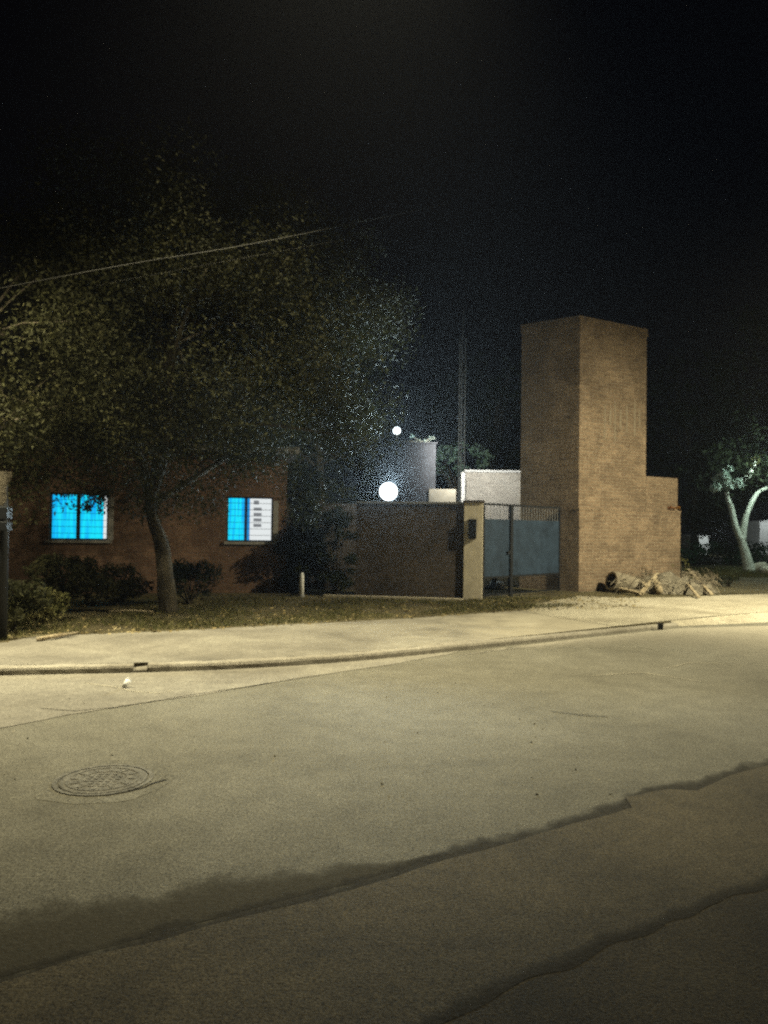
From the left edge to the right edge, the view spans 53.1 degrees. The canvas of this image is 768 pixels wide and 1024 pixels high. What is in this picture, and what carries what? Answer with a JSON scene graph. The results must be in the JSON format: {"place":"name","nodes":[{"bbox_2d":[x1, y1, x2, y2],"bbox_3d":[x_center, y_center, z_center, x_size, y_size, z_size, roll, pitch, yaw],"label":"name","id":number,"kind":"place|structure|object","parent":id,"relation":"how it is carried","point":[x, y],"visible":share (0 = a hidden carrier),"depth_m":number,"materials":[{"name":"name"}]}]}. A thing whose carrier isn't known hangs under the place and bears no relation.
{"place":"outdoors","nodes":[
{"label":"outdoors","id":0,"kind":"place"},
{"bbox_2d":[0,203,447,288],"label":"overhead cable","id":1,"kind":"object","parent":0,"point":[193,253],"visible":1,"depth_m":9.46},
{"bbox_2d":[100,229,400,284],"bbox_3d":[-0.948,-4.474,12.796,0.944,3.955,9.055,0,-1,25],"label":"overhead cable","id":2,"kind":"object","parent":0,"point":[229,260],"visible":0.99,"depth_m":9.77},
{"bbox_2d":[0,610,669,664],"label":"pavement","id":3,"kind":"structure","parent":0,"point":[286,640],"depth_m":10.27,"materials":[{"name":"concrete"}]},
{"bbox_2d":[36,631,78,640],"bbox_3d":[-4.280,1.633,10.171,0.135,0.072,0.747,0,-1,21],"label":"stick","id":4,"kind":"object","parent":3,"relation":"on","point":[46,637],"visible":1,"depth_m":9.99,"materials":[{"name":"brown wood"}]},
{"bbox_2d":[0,622,767,975],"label":"road","id":5,"kind":"structure","parent":0,"point":[234,802],"depth_m":5.32,"materials":[{"name":"grey asphalt"}]},
{"bbox_2d":[32,759,174,803],"bbox_3d":[-1.751,1.669,4.801,0.847,0.013,0.843,1,-1,0],"label":"manhole cover","id":6,"kind":"object","parent":5,"relation":"on","point":[92,782],"visible":1,"depth_m":4.74,"materials":[{"name":"grey metal"}]},
{"bbox_2d":[108,779,165,794],"bbox_3d":[-1.486,1.670,4.656,0.047,0.001,0.412,0,-2,42],"label":"road crack","id":7,"kind":"object","parent":5,"relation":"on","point":[141,787],"visible":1,"depth_m":4.67,"materials":[{"name":"black asphalt"}]},
{"bbox_2d":[46,675,317,710],"bbox_3d":[-1.739,1.722,7.319,2.808,0.001,0.317,2,-1,-36],"label":"road crack","id":8,"kind":"object","parent":5,"relation":"on","point":[168,698],"visible":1,"depth_m":7.03,"materials":[{"name":"black asphalt"}]},
{"bbox_2d":[0,855,434,975],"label":"road stain","id":9,"kind":"object","parent":5,"relation":"on","point":[28,944],"visible":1,"depth_m":3.13,"materials":[{"name":"black asphalt"}]},
{"bbox_2d":[0,651,457,727],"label":"gutter apron","id":10,"kind":"object","parent":5,"relation":"on","point":[24,699],"visible":1,"depth_m":7.60,"materials":[{"name":"concrete"}]},
{"bbox_2d":[122,677,131,687],"bbox_3d":[-2.515,1.669,7.518,0.063,0.093,0.102,1,-1,12],"label":"paper cup","id":11,"kind":"object","parent":10,"relation":"on","point":[127,681],"visible":1,"depth_m":7.50,"materials":[{"name":"white paper"}]},
{"bbox_2d":[84,682,170,692],"bbox_3d":[-2.554,1.714,7.475,1.011,0.001,0.198,0,-1,17],"label":"road crack","id":12,"kind":"object","parent":10,"relation":"on","point":[127,689],"visible":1,"depth_m":7.41,"materials":[{"name":"black asphalt"}]},
{"bbox_2d":[0,623,677,674],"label":"kerb","id":13,"kind":"structure","parent":5,"relation":"on","point":[224,664],"depth_m":8.90,"materials":[{"name":"grey concrete"}]},
{"bbox_2d":[0,762,767,982],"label":"road seam","id":14,"kind":"object","parent":5,"relation":"on","point":[166,932],"visible":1,"depth_m":3.49,"materials":[{"name":"black asphalt"}]},
{"bbox_2d":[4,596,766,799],"bbox_3d":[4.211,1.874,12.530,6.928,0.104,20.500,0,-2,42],"label":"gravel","id":15,"kind":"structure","parent":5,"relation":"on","point":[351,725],"depth_m":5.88,"materials":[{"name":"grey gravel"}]},
{"bbox_2d":[461,630,674,654],"bbox_3d":[2.863,1.867,11.136,4.726,0.001,0.070,2,-1,-36],"label":"road crack","id":16,"kind":"object","parent":5,"relation":"on","point":[564,642],"visible":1,"depth_m":10.94,"materials":[{"name":"black asphalt"}]},
{"bbox_2d":[490,626,767,649],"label":"dust film","id":17,"kind":"object","parent":5,"relation":"on","point":[746,631],"visible":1,"depth_m":12.06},
{"bbox_2d":[657,623,663,629],"bbox_3d":[4.508,1.868,12.525,0.090,0.112,0.090,1,-1,0],"label":"drain box","id":18,"kind":"object","parent":5,"relation":"on","point":[660,626],"visible":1,"depth_m":12.49,"materials":[{"name":"metal"}]},
{"bbox_2d":[671,612,767,625],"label":"ramp","id":19,"kind":"structure","parent":5,"relation":"on","point":[741,618],"depth_m":13.74,"materials":[{"name":"beige concrete"}]},
{"bbox_2d":[0,765,767,1023],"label":"old road","id":20,"kind":"structure","parent":0,"point":[421,945],"depth_m":3.02,"materials":[{"name":"grey asphalt"}]},
{"bbox_2d":[424,878,767,1023],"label":"road seam","id":21,"kind":"object","parent":20,"relation":"on","point":[494,991],"visible":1,"depth_m":2.85,"materials":[{"name":"black asphalt"}]},
{"bbox_2d":[0,534,767,666],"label":"verge","id":22,"kind":"structure","parent":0,"point":[312,594],"depth_m":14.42,"materials":[{"name":"green plant"}]},
{"bbox_2d":[0,471,12,640],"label":"meter post","id":23,"kind":"object","parent":22,"relation":"on","point":[5,512],"visible":1,"depth_m":9.91,"materials":[{"name":"metal"}]},
{"bbox_2d":[7,576,55,630],"bbox_3d":[-5.255,1.288,10.895,1.089,0.797,1.119,0,-1,16],"label":"shrub","id":24,"kind":"object","parent":22,"relation":"on","point":[29,603],"visible":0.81,"depth_m":10.76,"materials":[{"name":"green plant"}]},
{"bbox_2d":[8,586,70,622],"bbox_3d":[-5.345,1.434,11.768,1.012,0.539,1.155,1,-1,0],"label":"shrub","id":25,"kind":"object","parent":22,"relation":"on","point":[61,601],"visible":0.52,"depth_m":11.75,"materials":[{"name":"green plant"}]},
{"bbox_2d":[21,552,120,612],"bbox_3d":[-5.372,1.195,12.991,1.388,1.071,1.704,0,-1,28],"label":"shrub","id":26,"kind":"object","parent":22,"relation":"on","point":[76,577],"visible":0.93,"depth_m":13.05,"materials":[{"name":"green plant"}]},
{"bbox_2d":[0,201,158,528],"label":"leafy tree","id":27,"kind":"object","parent":22,"relation":"on","point":[9,428],"visible":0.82,"depth_m":11.28,"materials":[{"name":"green plant"}]},
{"bbox_2d":[78,561,154,604],"bbox_3d":[-5.066,1.348,14.427,1.256,0.834,1.545,0,-1,32],"label":"shrub","id":28,"kind":"object","parent":22,"relation":"on","point":[129,586],"visible":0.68,"depth_m":14.29,"materials":[{"name":"green plant"}]},
{"bbox_2d":[109,609,153,612],"bbox_3d":[-4.327,1.698,13.173,0.773,0.049,0.097,1,-1,0],"label":"stick","id":29,"kind":"object","parent":22,"relation":"on","point":[129,610],"visible":0.97,"depth_m":13.16,"materials":[{"name":"brown wood"}]},
{"bbox_2d":[0,437,299,593],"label":"brick building","id":30,"kind":"structure","parent":22,"relation":"on","point":[240,539],"depth_m":17.20,"materials":[{"name":"brown brick"}]},
{"bbox_2d":[46,493,113,542],"bbox_3d":[-6.648,0.131,16.841,1.381,1.086,0.190,1,-1,-12],"label":"window","id":31,"kind":"structure","parent":30,"relation":"in","point":[69,526],"depth_m":16.87,"materials":[{"name":"blue glass"}]},
{"bbox_2d":[224,496,278,544],"bbox_3d":[-3.034,0.197,17.589,1.211,1.086,0.190,1,-1,-12],"label":"window","id":32,"kind":"structure","parent":30,"relation":"in","point":[250,520],"depth_m":17.64,"materials":[{"name":"blue glass"}]},
{"bbox_2d":[172,557,225,603],"bbox_3d":[-3.747,1.331,14.748,0.947,0.916,1.204,0,-2,45],"label":"shrub","id":33,"kind":"object","parent":22,"relation":"on","point":[183,572],"visible":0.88,"depth_m":14.76,"materials":[{"name":"green plant"}]},
{"bbox_2d":[0,112,425,612],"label":"street tree","id":34,"kind":"object","parent":22,"relation":"on","point":[240,429],"visible":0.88,"depth_m":12.53,"materials":[{"name":"green plant"}]},
{"bbox_2d":[298,573,304,596],"bbox_3d":[-1.798,1.584,16.764,0.150,0.520,0.146,1,-1,0],"label":"marker post","id":35,"kind":"object","parent":22,"relation":"on","point":[301,584],"visible":0.96,"depth_m":16.72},
{"bbox_2d":[273,479,332,591],"bbox_3d":[-1.932,0.602,17.891,1.547,2.742,1.603,1,-1,0],"label":"conical shrub","id":36,"kind":"object","parent":22,"relation":"on","point":[299,559],"visible":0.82,"depth_m":17.64,"materials":[{"name":"green plant"}]},
{"bbox_2d":[237,275,403,503],"bbox_3d":[-1.846,-2.468,22.003,4.884,8.960,4.565,1,-1,0],"label":"garden tree","id":37,"kind":"object","parent":22,"relation":"on","point":[319,473],"visible":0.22,"depth_m":21.92,"materials":[{"name":"green plant"}]},
{"bbox_2d":[285,503,356,589],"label":"garden wall","id":38,"kind":"structure","parent":22,"relation":"on","point":[351,528],"depth_m":18.59,"materials":[{"name":"brick"}]},
{"bbox_2d":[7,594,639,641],"bbox_3d":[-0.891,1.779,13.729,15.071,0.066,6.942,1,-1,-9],"label":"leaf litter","id":39,"kind":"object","parent":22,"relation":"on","point":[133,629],"visible":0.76,"depth_m":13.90,"materials":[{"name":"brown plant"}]},
{"bbox_2d":[304,506,360,594],"bbox_3d":[-1.104,0.863,17.221,1.167,2.023,1.103,0,-2,40],"label":"shrub","id":40,"kind":"object","parent":22,"relation":"on","point":[338,579],"visible":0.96,"depth_m":17.07,"materials":[{"name":"green plant"}]},
{"bbox_2d":[378,481,398,501],"bbox_3d":[0.092,0.583,18.455,0.493,2.644,0.251,1,-1,0],"label":"floodlight","id":41,"kind":"object","parent":22,"relation":"on","point":[388,491],"visible":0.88,"depth_m":18.39,"materials":[{"name":"glass"}]},
{"bbox_2d":[324,500,484,600],"bbox_3d":[0.456,0.828,16.837,3.422,2.196,0.830,1,-1,10],"label":"brick fence","id":42,"kind":"object","parent":22,"relation":"on","point":[427,550],"visible":0.96,"depth_m":16.87,"materials":[{"name":"brick"}]},
{"bbox_2d":[482,503,560,597],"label":"metal gate","id":43,"kind":"structure","parent":42,"relation":"attached to","point":[512,547],"depth_m":17.73,"materials":[{"name":"metal"}]},
{"bbox_2d":[387,441,436,501],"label":"building","id":44,"kind":"structure","parent":22,"relation":"on","point":[412,471],"depth_m":23.53,"materials":[{"name":"white paint"}]},
{"bbox_2d":[393,427,400,441],"bbox_3d":[0.414,-2.399,24.298,0.252,0.616,0.246,0,-1,33],"label":"floodlight","id":45,"kind":"object","parent":44,"relation":"on","point":[395,429],"visible":0.72,"depth_m":24.24,"materials":[{"name":"metal"}]},
{"bbox_2d":[400,434,435,441],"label":"twig","id":46,"kind":"object","parent":44,"relation":"on","point":[424,440],"visible":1,"depth_m":23.64,"materials":[{"name":"green plant"}]},
{"bbox_2d":[429,489,455,501],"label":"wall","id":47,"kind":"structure","parent":22,"relation":"on","point":[442,495],"depth_m":23.42,"materials":[{"name":"paint"}]},
{"bbox_2d":[458,310,465,501],"bbox_3d":[2.634,-2.414,26.140,0.226,9.032,0.195,1,-1,0],"label":"radio mast","id":48,"kind":"object","parent":22,"relation":"on","point":[461,409],"visible":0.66,"depth_m":26.10,"materials":[{"name":"grey metal"}]},
{"bbox_2d":[403,351,521,469],"bbox_3d":[4.510,-2.573,35.733,6.941,9.896,6.536,0,-1,27],"label":"garden tree","id":49,"kind":"object","parent":22,"relation":"on","point":[473,421],"visible":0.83,"depth_m":35.43,"materials":[{"name":"green plant"}]},
{"bbox_2d":[461,472,464,501],"bbox_3d":[2.501,0.426,24.457,0.112,3.374,0.120,1,-1,0],"label":"concrete post","id":50,"kind":"object","parent":22,"relation":"on","point":[462,486],"visible":0.36,"depth_m":24.42,"materials":[{"name":"white concrete"}]},
{"bbox_2d":[436,441,494,501],"bbox_3d":[2.610,-0.188,27.469,2.647,4.731,2.322,0,-1,20],"label":"garden tree","id":51,"kind":"object","parent":22,"relation":"on","point":[447,449],"visible":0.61,"depth_m":27.29,"materials":[{"name":"green plant"}]},
{"bbox_2d":[457,470,520,519],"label":"outbuilding","id":52,"kind":"structure","parent":22,"relation":"on","point":[496,486],"depth_m":25.02,"materials":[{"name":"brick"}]},
{"bbox_2d":[519,315,680,591],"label":"brick tower","id":53,"kind":"structure","parent":22,"relation":"on","point":[583,422],"depth_m":19.75,"materials":[{"name":"brick"}]},
{"bbox_2d":[605,572,641,592],"bbox_3d":[5.969,1.744,19.111,0.837,0.526,0.518,1,-1,-14],"label":"hollow log","id":54,"kind":"object","parent":22,"relation":"on","point":[612,576],"visible":0.79,"depth_m":18.97,"materials":[{"name":"brown wood"}]},
{"bbox_2d":[617,587,643,594],"bbox_3d":[5.908,1.895,18.407,0.144,0.130,0.883,1,-1,-18],"label":"plank","id":55,"kind":"object","parent":22,"relation":"on","point":[636,592],"visible":0.94,"depth_m":18.33,"materials":[{"name":"brown wood"}]},
{"bbox_2d":[651,574,662,594],"bbox_3d":[6.917,1.795,19.650,0.196,0.437,2.563,1,-1,14],"label":"log","id":56,"kind":"object","parent":22,"relation":"on","point":[658,590],"visible":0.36,"depth_m":18.44,"materials":[{"name":"brown wood"}]},
{"bbox_2d":[642,571,717,594],"bbox_3d":[7.350,1.780,19.437,2.300,0.554,1.500,1,-1,0],"label":"earth heap","id":57,"kind":"object","parent":22,"relation":"on","point":[671,577],"visible":0.54,"depth_m":18.98,"materials":[{"name":"beige soil"}]},
{"bbox_2d":[639,573,659,593],"bbox_3d":[6.511,1.737,18.797,0.103,0.419,1.891,0,-1,31],"label":"plank","id":58,"kind":"object","parent":57,"relation":"on","point":[643,590],"visible":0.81,"depth_m":18.68,"materials":[{"name":"brown wood"}]},
{"bbox_2d":[608,565,722,595],"bbox_3d":[7.160,1.797,19.681,2.748,0.837,4.073,0,-1,25],"label":"brushwood","id":59,"kind":"object","parent":57,"relation":"on","point":[695,575],"visible":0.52,"depth_m":18.83,"materials":[{"name":"brown wood"}]},
{"bbox_2d":[671,557,695,578],"bbox_3d":[7.563,1.583,19.476,0.496,0.914,0.521,1,-1,-21],"label":"weed clump","id":60,"kind":"object","parent":57,"relation":"on","point":[684,568],"visible":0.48,"depth_m":19.44,"materials":[{"name":"green plant"}]},
{"bbox_2d":[646,348,767,557],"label":"background tree","id":61,"kind":"object","parent":22,"relation":"on","point":[693,466],"visible":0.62,"depth_m":43.61,"materials":[{"name":"green plant"}]},
{"bbox_2d":[675,408,767,570],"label":"pale tree","id":62,"kind":"object","parent":22,"relation":"on","point":[726,476],"visible":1,"depth_m":30.31,"materials":[{"name":"green plant"}]},
{"bbox_2d":[678,302,767,509],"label":"background tree","id":63,"kind":"object","parent":22,"relation":"on","point":[717,367],"visible":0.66,"depth_m":41.94,"materials":[{"name":"green plant"}]},
{"bbox_2d":[680,540,767,564],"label":"hedge","id":64,"kind":"object","parent":22,"relation":"on","point":[701,553],"visible":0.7,"depth_m":36.22,"materials":[{"name":"green plant"}]},
{"bbox_2d":[701,577,767,593],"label":"soil","id":65,"kind":"structure","parent":22,"relation":"on","point":[751,586],"depth_m":21.58,"materials":[{"name":"brown soil"}]},
{"bbox_2d":[714,574,740,586],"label":"weed clump","id":66,"kind":"object","parent":65,"relation":"on","point":[728,581],"visible":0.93,"depth_m":21.44,"materials":[{"name":"green plant"}]},
{"bbox_2d":[754,562,767,570],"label":"stone","id":67,"kind":"object","parent":22,"relation":"on","point":[759,565],"visible":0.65,"depth_m":30.17,"materials":[{"name":"grey stone"}]},
{"bbox_2d":[760,566,767,573],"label":"stone","id":68,"kind":"object","parent":22,"relation":"on","point":[763,569],"visible":0.75,"depth_m":28.47,"materials":[{"name":"grey stone"}]},
{"bbox_2d":[0,0,767,534],"label":"sky","id":69,"kind":"structure","parent":0,"point":[607,160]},
{"bbox_2d":[484,578,496,589],"bbox_3d":[2.579,1.711,19.458,0.562,0.568,0.130,1,-1,0],"label":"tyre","id":70,"kind":"object","parent":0,"point":[491,585],"visible":0.3,"depth_m":19.40,"materials":[{"name":"rubber"}]},
{"bbox_2d":[490,581,504,588],"bbox_3d":[2.925,1.878,19.800,0.415,0.190,0.389,1,-1,0],"label":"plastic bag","id":71,"kind":"object","parent":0,"point":[500,585],"visible":0.71,"depth_m":19.66,"materials":[{"name":"black plastic"}]},
{"bbox_2d":[450,888,767,1023],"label":"road shoulder","id":72,"kind":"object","parent":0,"point":[709,966],"visible":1,"depth_m":2.70},
{"bbox_2d":[527,594,767,625],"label":"dirt track","id":73,"kind":"structure","parent":0,"point":[684,608],"depth_m":15.13,"materials":[{"name":"beige soil"}]},
{"bbox_2d":[686,583,699,597],"bbox_3d":[7.420,1.816,18.615,0.071,0.346,2.256,1,-1,12],"label":"plank","id":74,"kind":"object","parent":73,"relation":"on","point":[694,591],"visible":0.56,"depth_m":18.12,"materials":[{"name":"brown wood"}]},
{"bbox_2d":[687,569,712,594],"bbox_3d":[8.077,1.767,19.690,0.082,0.491,2.909,1,-1,11],"label":"plank","id":75,"kind":"object","parent":73,"relation":"on","point":[706,589],"visible":0.68,"depth_m":18.97,"materials":[{"name":"brown wood"}]},
{"bbox_2d":[668,506,679,510],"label":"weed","id":76,"kind":"object","parent":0,"point":[673,508],"visible":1,"depth_m":20.78,"materials":[{"name":"plant"}]},
{"bbox_2d":[681,534,708,553],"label":"white house","id":77,"kind":"structure","parent":0,"point":[686,537],"depth_m":53.56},
{"bbox_2d":[684,565,767,577],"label":"grass","id":78,"kind":"structure","parent":0,"point":[744,573],"depth_m":28.25,"materials":[{"name":"green plant"}]},
{"bbox_2d":[740,520,767,554],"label":"white house","id":79,"kind":"structure","parent":0,"point":[757,531],"depth_m":54.32,"materials":[{"name":"white paint"}]}
]}

